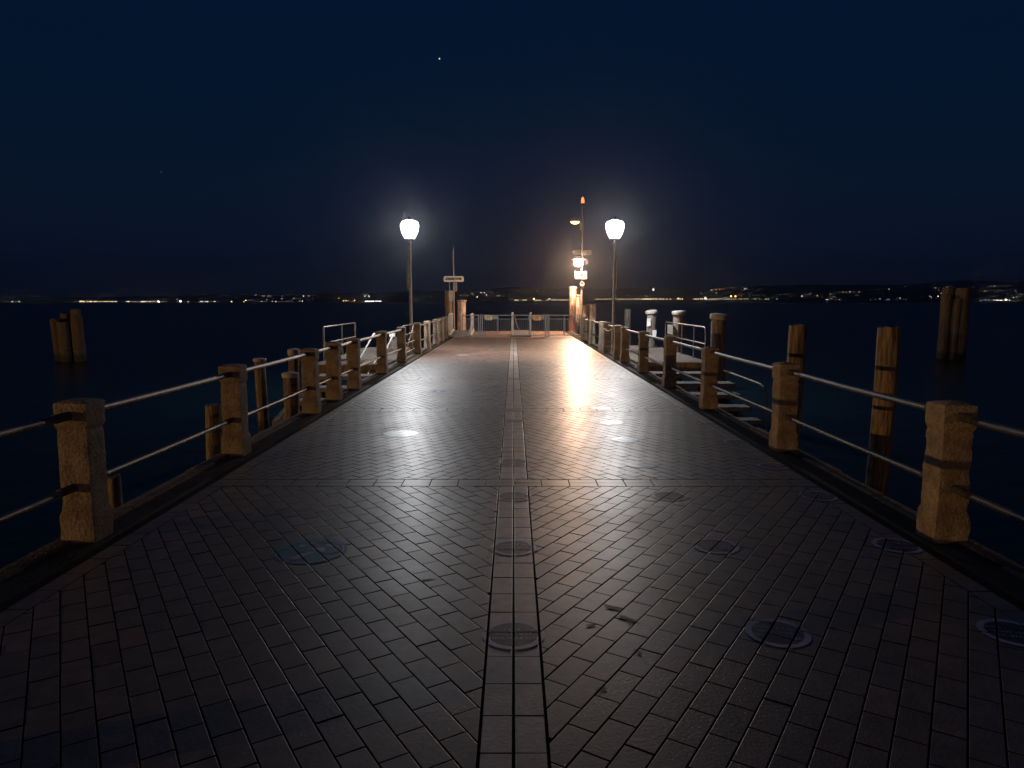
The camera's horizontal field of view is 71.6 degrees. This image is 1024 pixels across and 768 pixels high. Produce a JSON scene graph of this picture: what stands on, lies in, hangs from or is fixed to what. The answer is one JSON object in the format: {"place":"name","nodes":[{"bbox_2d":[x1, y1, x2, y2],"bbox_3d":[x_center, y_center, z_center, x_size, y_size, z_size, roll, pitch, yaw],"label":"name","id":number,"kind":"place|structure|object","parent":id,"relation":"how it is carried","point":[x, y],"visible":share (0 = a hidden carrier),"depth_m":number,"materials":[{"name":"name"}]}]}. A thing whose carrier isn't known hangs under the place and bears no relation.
{"place":"outdoors","nodes":[
{"label":"outdoors","id":0,"kind":"place"},
{"bbox_2d":[0,331,1023,767],"bbox_3d":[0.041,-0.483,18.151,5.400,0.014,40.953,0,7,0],"label":"pier paving","id":1,"kind":"structure","parent":0,"point":[352,477],"depth_m":3.75,"materials":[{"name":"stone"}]},
{"bbox_2d":[273,539,346,563],"bbox_3d":[-1.322,1.092,4.654,0.469,0.001,0.470,0,7,0],"label":"floor sticker","id":2,"kind":"object","parent":1,"relation":"on","point":[300,547],"visible":1,"depth_m":4.64,"materials":[{"name":"blue"}]},
{"bbox_2d":[384,430,417,436],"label":"floor sticker","id":3,"kind":"object","parent":1,"relation":"on","point":[401,433],"visible":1,"depth_m":8.76,"materials":[{"name":"white plastic"}]},
{"bbox_2d":[448,313,473,336],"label":"boarding ramp","id":4,"kind":"structure","parent":1,"relation":"on","point":[458,333],"depth_m":33.13,"materials":[{"name":"white paint"}]},
{"bbox_2d":[466,363,553,405],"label":"pale joint sand","id":5,"kind":"structure","parent":1,"relation":"on","point":[522,380],"depth_m":12.41,"materials":[{"name":"grey sand"}]},
{"bbox_2d":[482,620,544,648],"bbox_3d":[0.008,1.229,3.486,0.310,0.001,0.308,0,7,0],"label":"floor sticker","id":6,"kind":"object","parent":1,"relation":"on","point":[522,640],"visible":1,"depth_m":3.47,"materials":[{"name":"grey plastic"}]},
{"bbox_2d":[490,540,536,555],"bbox_3d":[0.011,1.085,4.714,0.310,0.001,0.308,0,7,0],"label":"floor sticker","id":7,"kind":"object","parent":1,"relation":"on","point":[519,544],"visible":1,"depth_m":4.71,"materials":[{"name":"grey plastic"}]},
{"bbox_2d":[495,491,531,500],"bbox_3d":[0.013,0.941,5.947,0.310,0.001,0.308,0,7,0],"label":"floor sticker","id":8,"kind":"object","parent":1,"relation":"on","point":[507,496],"visible":1,"depth_m":5.94,"materials":[{"name":"grey"}]},
{"bbox_2d":[498,458,528,464],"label":"floor sticker","id":9,"kind":"object","parent":1,"relation":"on","point":[509,461],"visible":1,"depth_m":7.23,"materials":[{"name":"grey"}]},
{"bbox_2d":[503,419,525,422],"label":"floor sticker","id":10,"kind":"object","parent":1,"relation":"on","point":[515,420],"visible":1,"depth_m":9.71,"materials":[{"name":"grey"}]},
{"bbox_2d":[511,312,531,336],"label":"boarding ramp","id":11,"kind":"structure","parent":1,"relation":"on","point":[519,333],"depth_m":32.36,"materials":[{"name":"white paint"}]},
{"bbox_2d":[600,421,622,424],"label":"floor sticker","id":12,"kind":"object","parent":1,"relation":"on","point":[611,423],"visible":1,"depth_m":9.55,"materials":[{"name":"white plastic"}]},
{"bbox_2d":[603,605,621,609],"bbox_3d":[0.536,1.194,3.792,0.106,0.001,0.046,3,7,21],"label":"paint smear","id":13,"kind":"object","parent":1,"relation":"on","point":[611,607],"visible":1,"depth_m":3.79},
{"bbox_2d":[612,437,637,441],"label":"floor sticker","id":14,"kind":"object","parent":1,"relation":"on","point":[626,439],"visible":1,"depth_m":8.38,"materials":[{"name":"white plastic"}]},
{"bbox_2d":[616,615,640,623],"bbox_3d":[0.602,1.211,3.644,0.049,0.001,0.151,-5,8,-38],"label":"paint smear","id":15,"kind":"object","parent":1,"relation":"on","point":[624,617],"visible":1,"depth_m":3.66},
{"bbox_2d":[626,461,656,467],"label":"floor sticker","id":16,"kind":"object","parent":1,"relation":"on","point":[639,463],"visible":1,"depth_m":7.10,"materials":[{"name":"white plastic"}]},
{"bbox_2d":[651,491,687,500],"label":"floor sticker","id":17,"kind":"object","parent":1,"relation":"on","point":[673,496],"visible":1,"depth_m":5.97,"materials":[{"name":"grey"}]},
{"bbox_2d":[692,538,739,553],"bbox_3d":[1.363,1.082,4.745,0.310,0.001,0.310,0,7,0],"label":"floor sticker","id":18,"kind":"object","parent":1,"relation":"on","point":[704,545],"visible":1,"depth_m":4.73,"materials":[{"name":"grey plastic"}]},
{"bbox_2d":[723,439,747,444],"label":"floor sticker","id":19,"kind":"object","parent":1,"relation":"on","point":[741,442],"visible":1,"depth_m":8.26,"materials":[{"name":"blue"}]},
{"bbox_2d":[757,462,787,469],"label":"floor sticker","id":20,"kind":"object","parent":1,"relation":"on","point":[779,466],"visible":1,"depth_m":7.05,"materials":[{"name":"blue"}]},
{"bbox_2d":[745,619,811,647],"bbox_3d":[1.312,1.227,3.503,0.309,0.001,0.310,0,7,0],"label":"floor sticker","id":21,"kind":"object","parent":1,"relation":"on","point":[787,629],"visible":1,"depth_m":3.49,"materials":[{"name":"blue"}]},
{"bbox_2d":[799,491,838,500],"bbox_3d":[2.566,0.939,5.963,0.285,0.001,0.310,0,7,0],"label":"floor sticker","id":22,"kind":"object","parent":1,"relation":"on","point":[825,495],"visible":1,"depth_m":5.97,"materials":[{"name":"blue"}]},
{"bbox_2d":[871,538,922,552],"bbox_3d":[2.566,1.080,4.755,0.279,0.001,0.309,0,7,0],"label":"floor sticker","id":23,"kind":"object","parent":1,"relation":"on","point":[879,542],"visible":1,"depth_m":4.75,"materials":[{"name":"blue"}]},
{"bbox_2d":[976,619,1023,646],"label":"floor sticker","id":24,"kind":"object","parent":1,"relation":"on","point":[1011,636],"visible":1,"depth_m":3.52,"materials":[{"name":"blue"}]},
{"bbox_2d":[0,302,1023,567],"bbox_3d":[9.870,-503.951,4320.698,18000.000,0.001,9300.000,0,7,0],"label":"lake water","id":25,"kind":"structure","parent":0,"point":[134,348],"depth_m":29.42,"materials":[{"name":"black liquid"}]},
{"bbox_2d":[49,309,86,361],"bbox_3d":[-20.799,-1.212,33.486,1.583,4.665,1.217,0,7,0],"label":"mooring dolphin","id":26,"kind":"object","parent":25,"relation":"in","point":[68,336],"visible":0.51,"depth_m":33.04,"materials":[{"name":"brown wood"}]},
{"bbox_2d":[107,473,122,509],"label":"mooring pile","id":27,"kind":"object","parent":25,"relation":"in","point":[115,492],"visible":0.09,"depth_m":5.86,"materials":[{"name":"brown wood"}]},
{"bbox_2d":[205,403,221,459],"bbox_3d":[-3.500,2.132,8.514,0.214,3.841,0.182,0,7,0],"label":"mooring pile","id":28,"kind":"object","parent":25,"relation":"in","point":[212,418],"visible":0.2,"depth_m":8.27,"materials":[{"name":"brown wood"}]},
{"bbox_2d":[253,358,268,432],"bbox_3d":[-5.027,1.417,14.374,0.275,3.896,0.254,0,7,0],"label":"mooring pile","id":29,"kind":"object","parent":25,"relation":"in","point":[261,396],"visible":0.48,"depth_m":14.15,"materials":[{"name":"brown wood"}]},
{"bbox_2d":[281,372,298,418],"bbox_3d":[-3.615,1.728,11.790,0.277,3.880,0.274,0,7,0],"label":"mooring pile","id":30,"kind":"object","parent":25,"relation":"in","point":[290,386],"visible":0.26,"depth_m":11.52,"materials":[{"name":"brown wood"}]},
{"bbox_2d":[287,348,299,412],"bbox_3d":[-4.417,1.303,14.561,0.258,4.079,0.237,0,7,0],"label":"mooring pile","id":31,"kind":"object","parent":25,"relation":"in","point":[293,365],"visible":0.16,"depth_m":14.28,"materials":[{"name":"brown wood"}]},
{"bbox_2d":[272,374,371,425],"bbox_3d":[-3.975,0.393,15.536,1.580,0.940,2.950,0,7,0],"label":"water stair","id":32,"kind":"object","parent":25,"relation":"on","point":[279,417],"visible":0.12,"depth_m":15.64,"materials":[{"name":"concrete"}]},
{"bbox_2d":[318,347,413,397],"bbox_3d":[-4.078,0.847,21.124,1.854,3.455,6.644,0,7,0],"label":"landing stage","id":33,"kind":"object","parent":25,"relation":"in","point":[370,353],"visible":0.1,"depth_m":18.84,"materials":[{"name":"grey wood"}]},
{"bbox_2d":[322,322,355,360],"bbox_3d":[-4.934,-1.273,20.452,0.048,0.914,3.748,0,7,0],"label":"landing handrail","id":34,"kind":"object","parent":33,"relation":"on","point":[342,338],"visible":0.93,"depth_m":20.55,"materials":[{"name":"metal"}]},
{"bbox_2d":[360,333,394,373],"bbox_3d":[-3.534,-0.743,18.289,0.598,1.013,2.914,0,7,0],"label":"stair handrail","id":35,"kind":"object","parent":33,"relation":"on","point":[366,346],"visible":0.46,"depth_m":18.60,"materials":[{"name":"silver metal"}]},
{"bbox_2d":[388,333,396,346],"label":"mooring pile","id":36,"kind":"object","parent":25,"relation":"in","point":[393,342],"visible":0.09,"depth_m":24.38,"materials":[{"name":"grey wood"}]},
{"bbox_2d":[445,291,452,334],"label":"mooring pile","id":37,"kind":"object","parent":25,"relation":"in","point":[447,303],"visible":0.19,"depth_m":38.51,"materials":[{"name":"brown wood"}]},
{"bbox_2d":[444,248,463,329],"bbox_3d":[-3.092,-3.674,37.902,1.053,7.236,0.208,0,7,0],"label":"station sign","id":38,"kind":"object","parent":25,"relation":"in","point":[453,279],"visible":0.91,"depth_m":37.68,"materials":[{"name":"white paint"}]},
{"bbox_2d":[457,300,466,329],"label":"mooring pile","id":39,"kind":"object","parent":25,"relation":"in","point":[461,308],"visible":0.37,"depth_m":38.56,"materials":[{"name":"paint"}]},
{"bbox_2d":[568,286,576,332],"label":"mooring pile","id":40,"kind":"object","parent":25,"relation":"in","point":[572,306],"visible":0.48,"depth_m":38.47,"materials":[{"name":"paint"}]},
{"bbox_2d":[576,294,580,333],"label":"mooring pile","id":41,"kind":"object","parent":25,"relation":"in","point":[578,296],"visible":0.15,"depth_m":38.96,"materials":[{"name":"paint"}]},
{"bbox_2d":[570,197,590,335],"bbox_3d":[3.562,-4.728,36.744,1.100,9.793,0.955,0,7,0],"label":"signal mast","id":42,"kind":"object","parent":25,"relation":"in","point":[581,274],"visible":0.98,"depth_m":36.83,"materials":[{"name":"metal"}]},
{"bbox_2d":[583,305,587,321],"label":"mooring pile","id":43,"kind":"object","parent":25,"relation":"in","point":[585,310],"visible":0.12,"depth_m":38.05,"materials":[{"name":"paint"}]},
{"bbox_2d":[587,304,596,340],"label":"mooring pile","id":44,"kind":"object","parent":25,"relation":"in","point":[591,311],"visible":0.31,"depth_m":38.23,"materials":[{"name":"paint"}]},
{"bbox_2d":[624,309,630,344],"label":"mooring pile","id":45,"kind":"object","parent":25,"relation":"in","point":[627,317],"visible":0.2,"depth_m":27.99,"materials":[{"name":"grey wood"}]},
{"bbox_2d":[645,310,657,347],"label":"mooring pile","id":46,"kind":"object","parent":25,"relation":"in","point":[651,321],"visible":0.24,"depth_m":23.96,"materials":[{"name":"grey wood"}]},
{"bbox_2d":[610,345,701,391],"bbox_3d":[4.190,0.751,21.949,1.881,3.455,6.944,0,7,0],"label":"landing stage","id":47,"kind":"object","parent":25,"relation":"in","point":[684,362],"visible":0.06,"depth_m":18.84,"materials":[{"name":"grey wood"}]},
{"bbox_2d":[665,321,706,357],"bbox_3d":[5.027,-1.317,20.832,0.048,0.915,4.938,0,7,0],"label":"landing handrail","id":48,"kind":"object","parent":47,"relation":"on","point":[669,329],"visible":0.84,"depth_m":20.87,"materials":[{"name":"metal"}]},
{"bbox_2d":[723,370,767,430],"bbox_3d":[5.156,0.601,15.855,0.044,1.573,3.022,0,7,0],"label":"stair handrail","id":49,"kind":"object","parent":47,"relation":"on","point":[766,395],"visible":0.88,"depth_m":14.45,"materials":[{"name":"silver metal"}]},
{"bbox_2d":[672,310,685,387],"bbox_3d":[5.288,0.016,22.745,0.431,4.729,0.426,0,7,0],"label":"mooring pile","id":50,"kind":"object","parent":25,"relation":"in","point":[678,316],"visible":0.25,"depth_m":22.40,"materials":[{"name":"grey wood"}]},
{"bbox_2d":[650,371,761,424],"bbox_3d":[4.196,0.408,15.921,1.880,1.060,3.350,0,7,0],"label":"water stair","id":51,"kind":"object","parent":25,"relation":"on","point":[725,403],"visible":0.31,"depth_m":15.62,"materials":[{"name":"concrete"}]},
{"bbox_2d":[710,313,727,388],"bbox_3d":[5.046,0.619,17.580,0.422,4.734,0.417,0,7,0],"label":"mooring pile","id":52,"kind":"object","parent":25,"relation":"in","point":[718,330],"visible":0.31,"depth_m":17.25,"materials":[{"name":"brown wood"}]},
{"bbox_2d":[787,324,806,448],"bbox_3d":[4.435,1.384,11.331,0.321,4.671,0.284,0,7,0],"label":"mooring pile","id":53,"kind":"object","parent":25,"relation":"in","point":[797,342],"visible":0.23,"depth_m":11.01,"materials":[{"name":"brown wood"}]},
{"bbox_2d":[865,326,900,495],"bbox_3d":[4.767,1.597,9.340,0.372,4.712,0.286,0,7,0],"label":"mooring pile","id":54,"kind":"object","parent":25,"relation":"in","point":[888,339],"visible":0.4,"depth_m":9.09,"materials":[{"name":"brown wood"}]},
{"bbox_2d":[936,287,971,358],"bbox_3d":[21.725,-1.916,35.037,1.500,5.702,1.127,1,7,12],"label":"mooring dolphin","id":55,"kind":"object","parent":25,"relation":"in","point":[952,341],"visible":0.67,"depth_m":34.52,"materials":[{"name":"brown wood"}]},
{"bbox_2d":[0,280,1023,301],"bbox_3d":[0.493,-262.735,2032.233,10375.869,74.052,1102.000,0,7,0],"label":"hills","id":56,"kind":"structure","parent":0,"point":[982,291],"depth_m":1771.92,"materials":[{"name":"black"}]},
{"bbox_2d":[125,286,1018,301],"bbox_3d":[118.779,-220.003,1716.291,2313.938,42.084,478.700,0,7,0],"label":"faint shore lights","id":57,"kind":"object","parent":56,"relation":"on","point":[583,299],"visible":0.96,"depth_m":1632.82},
{"bbox_2d":[0,0,1023,297],"label":"sky","id":58,"kind":"structure","parent":0,"point":[749,143],"materials":[{"name":"blue"}]},
{"bbox_3d":[-1.425,-2.644,32.114,0.120,1.030,0.120,0,7,0],"label":"gate post","id":59,"kind":"object","parent":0,"visible":0},
{"bbox_2d":[462,315,478,336],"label":"metal gate","id":60,"kind":"structure","parent":59,"relation":"attached to","point":[464,319],"depth_m":32.07,"materials":[{"name":"grey metal"}]},
{"bbox_2d":[482,315,545,336],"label":"metal gate","id":61,"kind":"structure","parent":59,"relation":"attached to","point":[531,317],"depth_m":32.06,"materials":[{"name":"metal"}]},
{"bbox_3d":[1.588,-2.643,32.107,0.120,1.030,0.120,0,7,0],"label":"gate post","id":62,"kind":"object","parent":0,"visible":0},
{"bbox_2d":[548,315,581,336],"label":"metal gate","id":63,"kind":"structure","parent":62,"relation":"attached to","point":[569,323],"depth_m":32.08,"materials":[{"name":"grey metal"}]},
{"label":"pier wall","id":64,"kind":"structure","parent":0,"visible":0},
{"bbox_2d":[0,343,434,581],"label":"pier kerb","id":65,"kind":"structure","parent":64,"relation":"on","point":[27,561],"depth_m":6.03,"materials":[{"name":"stone"}]},
{"bbox_2d":[401,216,417,353],"bbox_3d":[-3.169,-3.070,22.150,0.576,4.230,0.576,0,7,0],"label":"street lamp","id":66,"kind":"object","parent":65,"relation":"on","point":[409,283],"visible":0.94,"depth_m":22.12,"materials":[{"name":"metal"}]},
{"bbox_2d":[0,337,451,604],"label":"pier edge strip","id":67,"kind":"object","parent":64,"relation":"attached to","point":[24,579],"visible":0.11,"depth_m":5.69,"materials":[{"name":"concrete"}]},
{"bbox_2d":[0,327,406,542],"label":"pier railing","id":68,"kind":"object","parent":67,"relation":"on","point":[86,515],"visible":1,"depth_m":5.26,"materials":[{"name":"wood"}]},
{"bbox_2d":[402,324,414,353],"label":"landing gate","id":69,"kind":"structure","parent":67,"relation":"on","point":[408,342],"depth_m":20.61,"materials":[{"name":"metal"}]},
{"bbox_2d":[413,316,447,353],"bbox_3d":[-2.923,-1.933,26.410,0.251,0.982,9.142,0,7,0],"label":"pier railing","id":70,"kind":"object","parent":67,"relation":"on","point":[440,329],"visible":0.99,"depth_m":24.50,"materials":[{"name":"wood"}]},
{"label":"pier wall","id":71,"kind":"structure","parent":0,"visible":0},
{"bbox_2d":[565,331,1023,602],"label":"pier edge strip","id":72,"kind":"object","parent":71,"relation":"on","point":[1000,578],"visible":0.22,"depth_m":5.74,"materials":[{"name":"concrete"}]},
{"bbox_2d":[620,327,1023,543],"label":"pier railing","id":73,"kind":"object","parent":72,"relation":"on","point":[946,496],"visible":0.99,"depth_m":4.98,"materials":[{"name":"wood"}]},
{"bbox_2d":[570,331,1023,580],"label":"pier kerb","id":74,"kind":"structure","parent":71,"relation":"on","point":[997,559],"depth_m":6.12,"materials":[{"name":"stone"}]},
{"bbox_2d":[581,317,621,358],"bbox_3d":[3.042,-1.781,25.108,0.253,0.983,9.945,0,7,0],"label":"pier railing","id":75,"kind":"object","parent":74,"relation":"on","point":[604,342],"visible":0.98,"depth_m":22.61,"materials":[{"name":"wood"}]},
{"bbox_2d":[608,216,621,352],"bbox_3d":[3.181,-3.069,22.136,0.576,4.230,0.576,0,7,0],"label":"street lamp","id":76,"kind":"object","parent":74,"relation":"on","point":[613,290],"visible":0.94,"depth_m":22.10,"materials":[{"name":"metal"}]}
]}

